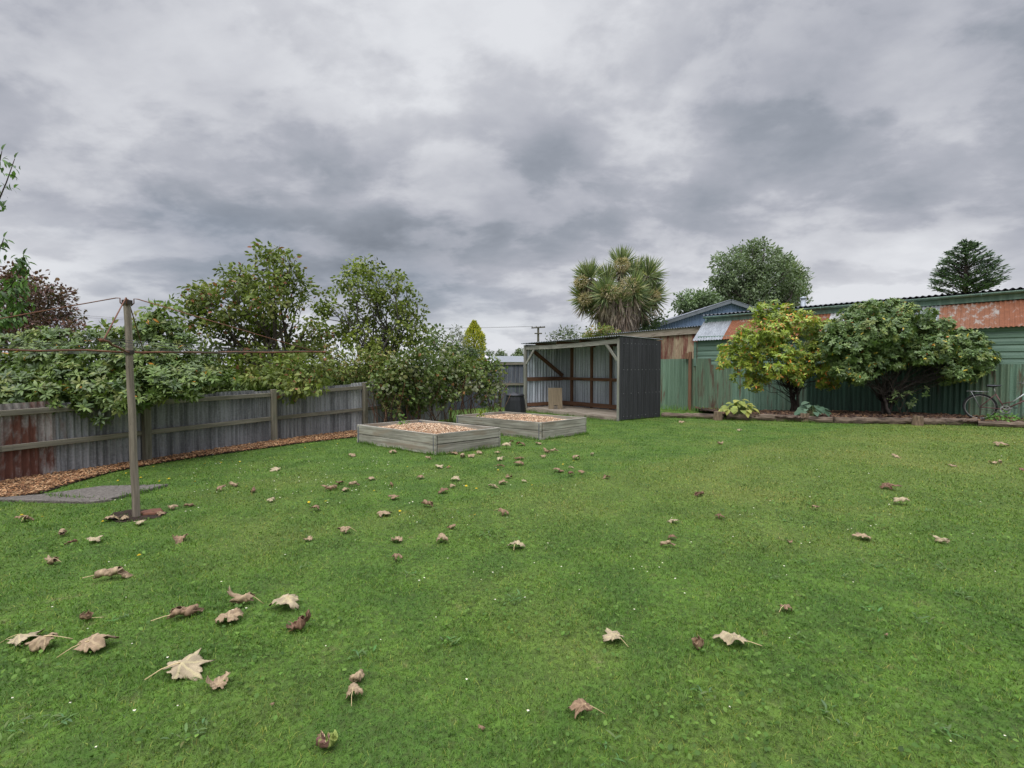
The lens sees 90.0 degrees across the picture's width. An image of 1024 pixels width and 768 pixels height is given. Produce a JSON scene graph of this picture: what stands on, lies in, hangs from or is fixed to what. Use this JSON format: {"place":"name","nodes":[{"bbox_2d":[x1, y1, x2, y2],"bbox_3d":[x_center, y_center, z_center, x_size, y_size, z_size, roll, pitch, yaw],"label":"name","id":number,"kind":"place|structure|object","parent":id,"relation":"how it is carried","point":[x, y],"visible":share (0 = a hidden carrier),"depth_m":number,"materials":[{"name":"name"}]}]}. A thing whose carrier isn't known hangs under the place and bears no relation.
{"place":"outdoors","nodes":[
{"label":"outdoors","id":0,"kind":"place"},
{"bbox_2d":[488,356,523,381],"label":"house","id":1,"kind":"structure","parent":0,"point":[511,358],"depth_m":48.84,"materials":[{"name":"silver metal"}]},
{"bbox_2d":[0,367,1023,767],"bbox_3d":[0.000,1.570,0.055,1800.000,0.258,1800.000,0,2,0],"label":"ground","id":2,"kind":"structure","parent":0,"point":[408,725],"depth_m":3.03,"materials":[{"name":"plant"}]},
{"bbox_2d":[0,144,36,332],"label":"cherry tree","id":3,"kind":"object","parent":2,"relation":"on","point":[5,323],"visible":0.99,"depth_m":5.22,"materials":[{"name":"green plant"}]},
{"bbox_2d":[0,628,45,645],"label":"dry leaf","id":4,"kind":"object","parent":2,"relation":"on","point":[18,639],"visible":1,"depth_m":2.67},
{"bbox_2d":[14,515,33,520],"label":"dry leaf","id":5,"kind":"object","parent":2,"relation":"on","point":[25,517],"visible":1,"depth_m":4.89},
{"bbox_2d":[0,260,89,351],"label":"copper beech","id":6,"kind":"object","parent":2,"relation":"on","point":[38,318],"visible":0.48,"depth_m":11.66,"materials":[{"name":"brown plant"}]},
{"bbox_2d":[24,632,72,651],"bbox_3d":[-2.372,1.313,2.620,0.196,0.071,0.111,-2,3,-38],"label":"dry leaf","id":7,"kind":"object","parent":2,"relation":"on","point":[38,642],"visible":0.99,"depth_m":2.59,"materials":[{"name":"plant"}]},
{"bbox_2d":[44,555,60,563],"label":"dry leaf","id":8,"kind":"object","parent":2,"relation":"on","point":[50,560],"visible":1,"depth_m":3.85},
{"bbox_2d":[0,492,111,503],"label":"path","id":9,"kind":"structure","parent":2,"relation":"on","point":[40,498],"depth_m":5.65,"materials":[{"name":"concrete"}]},
{"bbox_2d":[58,528,66,534],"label":"dry leaf","id":10,"kind":"object","parent":2,"relation":"on","point":[63,531],"visible":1,"depth_m":4.50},
{"bbox_2d":[57,633,118,657],"bbox_3d":[-2.154,1.319,2.603,0.251,0.055,0.183,-11,6,-31],"label":"dry leaf","id":11,"kind":"object","parent":2,"relation":"on","point":[94,642],"visible":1,"depth_m":2.58,"materials":[{"name":"plant"}]},
{"bbox_2d":[79,610,101,619],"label":"dry leaf","id":12,"kind":"object","parent":2,"relation":"on","point":[86,615],"visible":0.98,"depth_m":2.89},
{"bbox_2d":[86,535,103,541],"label":"dry leaf","id":13,"kind":"object","parent":2,"relation":"on","point":[97,539],"visible":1,"depth_m":4.32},
{"bbox_2d":[47,484,167,499],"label":"path","id":14,"kind":"structure","parent":2,"relation":"on","point":[112,492],"depth_m":5.99,"materials":[{"name":"concrete"}]},
{"bbox_2d":[83,566,133,578],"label":"dry leaf","id":15,"kind":"object","parent":2,"relation":"on","point":[117,570],"visible":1,"depth_m":3.48,"materials":[{"name":"plant"}]},
{"bbox_2d":[0,309,241,430],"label":"rhododendron","id":16,"kind":"object","parent":2,"relation":"on","point":[26,376],"visible":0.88,"depth_m":7.56,"materials":[{"name":"green plant"}]},
{"bbox_2d":[110,509,166,522],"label":"soil","id":17,"kind":"structure","parent":2,"relation":"on","point":[119,513],"depth_m":5.09,"materials":[{"name":"soil"}]},
{"bbox_2d":[103,515,119,519],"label":"dry leaf","id":18,"kind":"object","parent":17,"relation":"on","point":[109,517],"visible":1,"depth_m":4.92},
{"bbox_2d":[141,508,162,514],"bbox_3d":[-3.667,1.318,5.219,0.186,0.058,0.199,0,2,0],"label":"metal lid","id":19,"kind":"object","parent":17,"relation":"on","point":[150,511],"visible":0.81,"depth_m":5.20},
{"bbox_2d":[85,294,192,344],"bbox_3d":[-6.363,-0.137,8.768,1.805,2.789,0.978,0,2,0],"label":"tall shrub","id":20,"kind":"object","parent":2,"relation":"on","point":[141,315],"visible":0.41,"depth_m":8.61,"materials":[{"name":"green plant"}]},
{"bbox_2d":[0,297,325,516],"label":"clothesline","id":21,"kind":"object","parent":2,"relation":"on","point":[129,352],"visible":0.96,"depth_m":5.05,"materials":[{"name":"metal"}]},
{"bbox_2d":[168,505,178,508],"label":"dry leaf","id":22,"kind":"object","parent":2,"relation":"on","point":[171,506],"visible":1,"depth_m":5.33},
{"bbox_2d":[151,604,203,620],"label":"dry leaf","id":23,"kind":"object","parent":2,"relation":"on","point":[186,611],"visible":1,"depth_m":2.92,"materials":[{"name":"plant"}]},
{"bbox_2d":[0,430,357,496],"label":"wood chip mulch","id":24,"kind":"object","parent":2,"relation":"on","point":[57,479],"visible":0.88,"depth_m":7.30,"materials":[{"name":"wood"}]},
{"bbox_2d":[144,648,213,680],"bbox_3d":[-1.554,1.330,2.406,0.281,0.050,0.230,-1,9,-38],"label":"dry leaf","id":25,"kind":"object","parent":2,"relation":"on","point":[188,666],"visible":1,"depth_m":2.39,"materials":[{"name":"plant"}]},
{"bbox_2d":[172,533,187,543],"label":"dry leaf","id":26,"kind":"object","parent":2,"relation":"on","point":[177,538],"visible":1,"depth_m":4.36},
{"bbox_2d":[206,671,229,689],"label":"dry leaf","id":27,"kind":"object","parent":2,"relation":"on","point":[218,681],"visible":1,"depth_m":2.30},
{"bbox_2d":[0,381,448,480],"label":"wooden fence","id":28,"kind":"object","parent":2,"relation":"on","point":[38,438],"visible":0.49,"depth_m":8.45,"materials":[{"name":"wood"}]},
{"bbox_2d":[214,607,243,623],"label":"dry leaf","id":29,"kind":"object","parent":2,"relation":"on","point":[232,615],"visible":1,"depth_m":2.87,"materials":[{"name":"plant"}]},
{"bbox_2d":[227,585,263,603],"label":"dry leaf","id":30,"kind":"object","parent":2,"relation":"on","point":[245,597],"visible":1,"depth_m":3.08,"materials":[{"name":"plant"}]},
{"bbox_2d":[168,238,339,404],"bbox_3d":[-5.385,-1.131,11.860,4.746,4.569,3.015,1,2,28],"label":"fruit tree","id":31,"kind":"object","parent":2,"relation":"on","point":[279,372],"visible":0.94,"depth_m":11.79,"materials":[{"name":"green plant"}]},
{"bbox_2d":[147,360,369,393],"bbox_3d":[-9.340,-0.012,18.021,10.857,1.767,2.088,0,2,0],"label":"hedge","id":32,"kind":"object","parent":2,"relation":"on","point":[229,387],"visible":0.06,"depth_m":17.67,"materials":[{"name":"green plant"}]},
{"bbox_2d":[269,593,298,609],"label":"dry leaf","id":33,"kind":"object","parent":2,"relation":"on","point":[291,600],"visible":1,"depth_m":3.05,"materials":[{"name":"plant"}]},
{"bbox_2d":[286,609,310,631],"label":"dry leaf","id":34,"kind":"object","parent":2,"relation":"on","point":[300,622],"visible":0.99,"depth_m":2.79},
{"bbox_2d":[316,730,337,748],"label":"dry leaf","id":35,"kind":"object","parent":2,"relation":"on","point":[328,740],"visible":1,"depth_m":1.92,"materials":[{"name":"plant"}]},
{"bbox_2d":[321,484,336,489],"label":"dry leaf","id":36,"kind":"object","parent":2,"relation":"on","point":[334,486],"visible":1,"depth_m":6.15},
{"bbox_2d":[337,526,356,533],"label":"dry leaf","id":37,"kind":"object","parent":2,"relation":"on","point":[344,528],"visible":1,"depth_m":4.42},
{"bbox_2d":[345,682,362,705],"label":"dry leaf","id":38,"kind":"object","parent":2,"relation":"on","point":[355,687],"visible":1,"depth_m":2.22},
{"bbox_2d":[348,481,359,485],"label":"dry leaf","id":39,"kind":"object","parent":2,"relation":"on","point":[352,483],"visible":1,"depth_m":6.37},
{"bbox_2d":[349,669,364,681],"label":"dry leaf","id":40,"kind":"object","parent":2,"relation":"on","point":[357,675],"visible":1,"depth_m":2.34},
{"bbox_2d":[317,342,417,393],"bbox_3d":[-3.465,0.076,12.171,2.383,2.146,1.390,0,2,0],"label":"hedge","id":41,"kind":"object","parent":2,"relation":"on","point":[359,365],"visible":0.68,"depth_m":12.03,"materials":[{"name":"green plant"}]},
{"bbox_2d":[310,253,434,380],"bbox_3d":[-3.733,-1.212,13.604,3.327,4.587,2.123,0,2,0],"label":"tree","id":42,"kind":"object","parent":2,"relation":"on","point":[384,337],"visible":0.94,"depth_m":13.46,"materials":[{"name":"green plant"}]},
{"bbox_2d":[377,510,392,516],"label":"dry leaf","id":43,"kind":"object","parent":2,"relation":"on","point":[380,512],"visible":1,"depth_m":4.99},
{"bbox_2d":[390,536,402,540],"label":"dry leaf","id":44,"kind":"object","parent":2,"relation":"on","point":[398,538],"visible":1,"depth_m":4.23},
{"bbox_2d":[391,553,402,559],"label":"dry leaf","id":45,"kind":"object","parent":2,"relation":"on","point":[395,555],"visible":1,"depth_m":3.80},
{"bbox_2d":[421,499,432,506],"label":"dry leaf","id":46,"kind":"object","parent":2,"relation":"on","point":[425,501],"visible":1,"depth_m":5.34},
{"bbox_2d":[357,420,500,453],"bbox_3d":[-1.621,0.955,9.761,2.490,0.408,1.431,2,3,39],"label":"raised bed","id":47,"kind":"object","parent":2,"relation":"on","point":[425,436],"visible":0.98,"depth_m":9.26,"materials":[{"name":"grey wood"}]},
{"bbox_2d":[397,414,409,424],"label":"seedling","id":48,"kind":"object","parent":47,"relation":"on","point":[402,420],"visible":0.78,"depth_m":10.14,"materials":[{"name":"green plant"}]},
{"bbox_2d":[369,370,500,415],"bbox_3d":[-1.851,0.364,13.180,4.141,1.550,0.109,-2,3,-42],"label":"wire trellis","id":49,"kind":"object","parent":2,"relation":"on","point":[499,405],"visible":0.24,"depth_m":14.46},
{"bbox_2d":[407,323,463,370],"bbox_3d":[-2.322,-0.453,16.050,1.846,2.894,1.587,-1,2,-31],"label":"young tree","id":50,"kind":"object","parent":2,"relation":"on","point":[435,344],"visible":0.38,"depth_m":15.81,"materials":[{"name":"green plant"}]},
{"bbox_2d":[365,342,510,422],"bbox_3d":[-1.665,-0.010,12.946,1.359,2.127,4.421,2,3,44],"label":"berry row","id":51,"kind":"object","parent":2,"relation":"on","point":[438,375],"visible":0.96,"depth_m":12.50,"materials":[{"name":"green plant"}]},
{"bbox_2d":[436,533,447,540],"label":"dry leaf","id":52,"kind":"object","parent":2,"relation":"on","point":[440,535],"visible":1,"depth_m":4.20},
{"bbox_2d":[370,362,523,409],"bbox_3d":[-1.429,0.096,17.549,7.136,1.680,1.408,-1,2,-30],"label":"paling fence","id":53,"kind":"object","parent":2,"relation":"on","point":[512,375],"visible":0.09,"depth_m":18.62,"materials":[{"name":"wood"}]},
{"bbox_2d":[444,324,468,355],"bbox_3d":[-3.270,-1.545,29.932,1.610,4.108,1.311,0,2,0],"label":"sparse tree","id":54,"kind":"object","parent":2,"relation":"on","point":[460,339],"visible":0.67,"depth_m":29.87,"materials":[{"name":"green plant"}]},
{"bbox_2d":[454,344,484,364],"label":"dark hedge","id":55,"kind":"object","parent":2,"relation":"on","point":[473,350],"visible":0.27,"depth_m":32.80,"materials":[{"name":"green plant"}]},
{"bbox_2d":[462,319,486,365],"bbox_3d":[-2.513,-1.986,33.953,1.799,4.595,1.749,0,2,0],"label":"golden conifer","id":56,"kind":"object","parent":2,"relation":"on","point":[478,337],"visible":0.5,"depth_m":33.56,"materials":[{"name":"yellow plant"}]},
{"bbox_2d":[485,349,496,355],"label":"distant tree","id":57,"kind":"object","parent":2,"relation":"on","point":[490,353],"visible":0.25,"depth_m":69.75,"materials":[{"name":"green plant"}]},
{"bbox_2d":[0,459,990,765],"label":"lawn weeds","id":58,"kind":"object","parent":2,"relation":"on","point":[946,727],"visible":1,"depth_m":2.25,"materials":[{"name":"green plant"}]},
{"bbox_2d":[494,349,506,355],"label":"distant tree","id":59,"kind":"object","parent":2,"relation":"on","point":[500,353],"visible":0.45,"depth_m":79.51,"materials":[{"name":"green plant"}]},
{"bbox_2d":[494,508,508,515],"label":"dry leaf","id":60,"kind":"object","parent":2,"relation":"on","point":[503,511],"visible":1,"depth_m":4.94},
{"bbox_2d":[11,456,1005,746],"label":"daisies","id":61,"kind":"object","parent":2,"relation":"on","point":[467,524],"visible":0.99,"depth_m":3.65,"materials":[{"name":"white plant"}]},
{"bbox_2d":[0,432,1023,767],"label":"clover","id":62,"kind":"object","parent":2,"relation":"on","point":[684,736],"visible":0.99,"depth_m":2.65,"materials":[{"name":"green plant"}]},
{"bbox_2d":[505,392,525,412],"bbox_3d":[0.102,0.601,16.331,0.694,0.657,0.694,0,2,0],"label":"compost bin","id":63,"kind":"object","parent":2,"relation":"on","point":[516,402],"visible":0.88,"depth_m":16.07,"materials":[{"name":"black plastic"}]},
{"bbox_2d":[507,540,524,546],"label":"dry leaf","id":64,"kind":"object","parent":2,"relation":"on","point":[517,542],"visible":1,"depth_m":4.06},
{"bbox_2d":[42,409,992,499],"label":"uncut grass","id":65,"kind":"structure","parent":2,"relation":"on","point":[396,448],"depth_m":9.25,"materials":[{"name":"green plant"}]},
{"bbox_2d":[512,347,523,355],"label":"distant tree","id":66,"kind":"object","parent":2,"relation":"on","point":[517,351],"visible":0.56,"depth_m":94.64,"materials":[{"name":"green plant"}]},
{"bbox_2d":[456,411,585,439],"bbox_3d":[0.178,0.889,11.631,2.625,0.410,1.491,2,3,39],"label":"raised bed","id":67,"kind":"object","parent":2,"relation":"on","point":[553,425],"visible":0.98,"depth_m":11.03,"materials":[{"name":"grey wood"}]},
{"bbox_2d":[531,326,544,341],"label":"power pole","id":68,"kind":"object","parent":2,"relation":"on","point":[537,333],"visible":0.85,"depth_m":74.62,"materials":[{"name":"wood"}]},
{"bbox_2d":[545,324,587,340],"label":"silver shrub","id":69,"kind":"object","parent":2,"relation":"on","point":[569,333],"visible":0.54,"depth_m":21.92,"materials":[{"name":"green plant"}]},
{"bbox_2d":[567,698,604,718],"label":"dry leaf","id":70,"kind":"object","parent":2,"relation":"on","point":[578,705],"visible":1,"depth_m":2.10,"materials":[{"name":"plant"}]},
{"bbox_2d":[521,335,662,420],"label":"open shed","id":71,"kind":"structure","parent":2,"relation":"on","point":[617,377],"depth_m":16.46,"materials":[{"name":"grey metal"}]},
{"bbox_2d":[548,388,561,408],"bbox_3d":[1.408,0.467,16.686,0.460,0.680,0.120,0,2,-6],"label":"plywood board","id":72,"kind":"object","parent":71,"relation":"on","point":[554,396],"visible":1,"depth_m":16.68,"materials":[{"name":"wood"}]},
{"bbox_2d":[602,628,628,646],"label":"dry leaf","id":73,"kind":"object","parent":2,"relation":"on","point":[611,635],"visible":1,"depth_m":2.68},
{"bbox_2d":[568,244,671,333],"bbox_3d":[5.725,-3.321,26.703,5.725,8.208,3.742,0,2,0],"label":"cabbage tree","id":74,"kind":"object","parent":2,"relation":"on","point":[629,305],"visible":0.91,"depth_m":26.41,"materials":[{"name":"green plant"}]},
{"bbox_2d":[599,325,701,358],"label":"rusty shed","id":75,"kind":"structure","parent":2,"relation":"on","point":[677,343],"depth_m":21.51,"materials":[{"name":"beige metal"}]},
{"bbox_2d":[580,322,620,337],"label":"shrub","id":76,"kind":"object","parent":75,"relation":"attached to","point":[603,330],"visible":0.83,"depth_m":24.18,"materials":[{"name":"green plant"}]},
{"bbox_2d":[636,308,668,330],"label":"dark bush","id":77,"kind":"object","parent":2,"relation":"on","point":[647,325],"visible":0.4,"depth_m":27.21,"materials":[{"name":"green plant"}]},
{"bbox_2d":[660,540,675,545],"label":"dry leaf","id":78,"kind":"object","parent":2,"relation":"on","point":[665,542],"visible":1,"depth_m":4.07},
{"bbox_2d":[661,404,719,412],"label":"long grass","id":79,"kind":"structure","parent":2,"relation":"on","point":[684,408],"depth_m":19.13,"materials":[{"name":"green plant"}]},
{"bbox_2d":[661,412,723,418],"bbox_3d":[5.166,0.921,14.717,1.701,0.188,0.184,1,2,17],"label":"log","id":80,"kind":"object","parent":2,"relation":"on","point":[686,415],"visible":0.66,"depth_m":14.69,"materials":[{"name":"wood"}]},
{"bbox_2d":[669,287,723,315],"bbox_3d":[12.790,-3.206,35.708,3.883,7.105,3.019,-1,2,-14],"label":"round tree","id":81,"kind":"object","parent":2,"relation":"on","point":[685,302],"visible":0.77,"depth_m":34.93,"materials":[{"name":"green plant"}]},
{"bbox_2d":[691,634,703,649],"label":"dry leaf","id":82,"kind":"object","parent":2,"relation":"on","point":[697,642],"visible":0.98,"depth_m":2.63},
{"bbox_2d":[639,299,756,330],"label":"blue building","id":83,"kind":"structure","parent":2,"relation":"on","point":[693,318],"depth_m":28.87,"materials":[{"name":"metal"}]},
{"bbox_2d":[713,411,721,419],"bbox_3d":[5.718,0.911,14.241,0.257,0.297,0.257,0,2,0],"label":"stump","id":84,"kind":"object","parent":2,"relation":"on","point":[717,415],"visible":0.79,"depth_m":14.14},
{"bbox_2d":[712,630,761,645],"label":"dry leaf","id":85,"kind":"object","parent":2,"relation":"on","point":[728,638],"visible":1,"depth_m":2.66,"materials":[{"name":"plant"}]},
{"bbox_2d":[703,236,813,308],"bbox_3d":[19.437,-5.740,39.753,9.897,12.034,4.726,0,2,-6],"label":"tree","id":86,"kind":"object","parent":2,"relation":"on","point":[752,285],"visible":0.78,"depth_m":38.76,"materials":[{"name":"green plant"}]},
{"bbox_2d":[726,413,832,422],"bbox_3d":[7.241,0.931,13.967,2.596,0.247,0.252,1,2,22],"label":"log","id":87,"kind":"object","parent":2,"relation":"on","point":[764,417],"visible":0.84,"depth_m":13.89,"materials":[{"name":"wood"}]},
{"bbox_2d":[779,604,791,611],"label":"dry leaf","id":88,"kind":"object","parent":2,"relation":"on","point":[785,606],"visible":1,"depth_m":3.00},
{"bbox_2d":[778,254,812,306],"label":"tree","id":89,"kind":"object","parent":2,"relation":"on","point":[798,274],"visible":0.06,"depth_m":42.55,"materials":[{"name":"green plant"}]},
{"bbox_2d":[800,413,809,421],"bbox_3d":[7.850,0.929,13.748,0.256,0.297,0.257,0,2,0],"label":"stump","id":90,"kind":"object","parent":2,"relation":"on","point":[803,415],"visible":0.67,"depth_m":13.65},
{"bbox_2d":[660,352,1023,418],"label":"green iron fence","id":91,"kind":"object","parent":2,"relation":"on","point":[686,382],"visible":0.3,"depth_m":16.41,"materials":[{"name":"metal"}]},
{"bbox_2d":[692,287,1023,365],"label":"green building","id":92,"kind":"structure","parent":2,"relation":"on","point":[996,316],"depth_m":14.91,"materials":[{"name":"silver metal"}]},
{"bbox_2d":[695,406,1023,421],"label":"leaf litter","id":93,"kind":"object","parent":2,"relation":"on","point":[857,413],"visible":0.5,"depth_m":14.31,"materials":[{"name":"plant"}]},
{"bbox_2d":[719,399,759,417],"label":"hosta","id":94,"kind":"object","parent":93,"relation":"on","point":[742,407],"visible":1,"depth_m":14.17,"materials":[{"name":"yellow plant"}]},
{"bbox_2d":[715,298,843,410],"bbox_3d":[8.206,-0.793,15.432,4.413,3.474,2.112,0,2,0],"label":"azalea","id":95,"kind":"object","parent":93,"relation":"on","point":[800,371],"visible":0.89,"depth_m":15.26,"materials":[{"name":"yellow plant"}]},
{"bbox_2d":[794,401,831,416],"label":"hosta","id":96,"kind":"object","parent":93,"relation":"on","point":[817,410],"visible":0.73,"depth_m":13.85,"materials":[{"name":"green plant"}]},
{"bbox_2d":[886,385,930,416],"bbox_3d":[11.000,0.492,14.268,1.047,0.941,0.500,0,2,0],"label":"leafy sucker","id":97,"kind":"object","parent":93,"relation":"on","point":[910,404],"visible":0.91,"depth_m":14.21,"materials":[{"name":"green plant"}]},
{"bbox_2d":[816,297,1001,416],"bbox_3d":[11.301,-0.752,14.255,5.756,3.446,2.259,0,2,0],"label":"rhododendron","id":98,"kind":"object","parent":93,"relation":"on","point":[857,346],"visible":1,"depth_m":13.81,"materials":[{"name":"green plant"}]},
{"bbox_2d":[962,382,1023,419],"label":"bicycle","id":99,"kind":"object","parent":93,"relation":"on","point":[995,408],"visible":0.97,"depth_m":13.21,"materials":[{"name":"metal"}]},
{"bbox_2d":[852,532,871,538],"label":"dry leaf","id":100,"kind":"object","parent":2,"relation":"on","point":[857,534],"visible":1,"depth_m":4.28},
{"bbox_2d":[833,416,911,423],"bbox_3d":[9.391,0.967,13.339,1.877,0.236,0.229,0,2,9],"label":"log","id":101,"kind":"object","parent":2,"relation":"on","point":[871,420],"visible":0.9,"depth_m":13.28,"materials":[{"name":"wood"}]},
{"bbox_2d":[879,482,900,489],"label":"dry leaf","id":102,"kind":"object","parent":2,"relation":"on","point":[887,484],"visible":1,"depth_m":6.01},
{"bbox_2d":[893,497,909,502],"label":"dry leaf","id":103,"kind":"object","parent":2,"relation":"on","point":[896,499],"visible":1,"depth_m":5.30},
{"bbox_2d":[911,416,923,425],"bbox_3d":[10.294,0.955,12.998,0.256,0.297,0.257,0,2,0],"label":"stump","id":104,"kind":"object","parent":2,"relation":"on","point":[918,420],"visible":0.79,"depth_m":12.91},
{"bbox_2d":[930,534,949,542],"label":"dry leaf","id":105,"kind":"object","parent":2,"relation":"on","point":[939,539],"visible":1,"depth_m":4.18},
{"bbox_2d":[924,417,977,425],"bbox_3d":[11.124,0.963,13.050,1.209,0.225,0.234,0,2,14],"label":"log","id":106,"kind":"object","parent":2,"relation":"on","point":[941,421],"visible":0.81,"depth_m":12.98,"materials":[{"name":"wood"}]},
{"bbox_2d":[927,239,1011,293],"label":"cedar tree","id":107,"kind":"object","parent":2,"relation":"on","point":[966,279],"visible":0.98,"depth_m":53.72,"materials":[{"name":"green plant"}]},
{"bbox_2d":[978,421,1023,427],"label":"log","id":108,"kind":"object","parent":2,"relation":"on","point":[1017,424],"visible":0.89,"depth_m":12.46,"materials":[{"name":"wood"}]},
{"bbox_2d":[993,441,1009,445],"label":"dry leaf","id":109,"kind":"object","parent":2,"relation":"on","point":[997,443],"visible":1,"depth_m":9.26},
{"bbox_2d":[982,409,1023,421],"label":"weed clump","id":110,"kind":"object","parent":2,"relation":"on","point":[997,417],"visible":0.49,"depth_m":12.76,"materials":[{"name":"green plant"}]},
{"bbox_2d":[0,0,1023,366],"label":"sky","id":111,"kind":"structure","parent":0,"point":[480,151],"materials":[{"name":"grey"}]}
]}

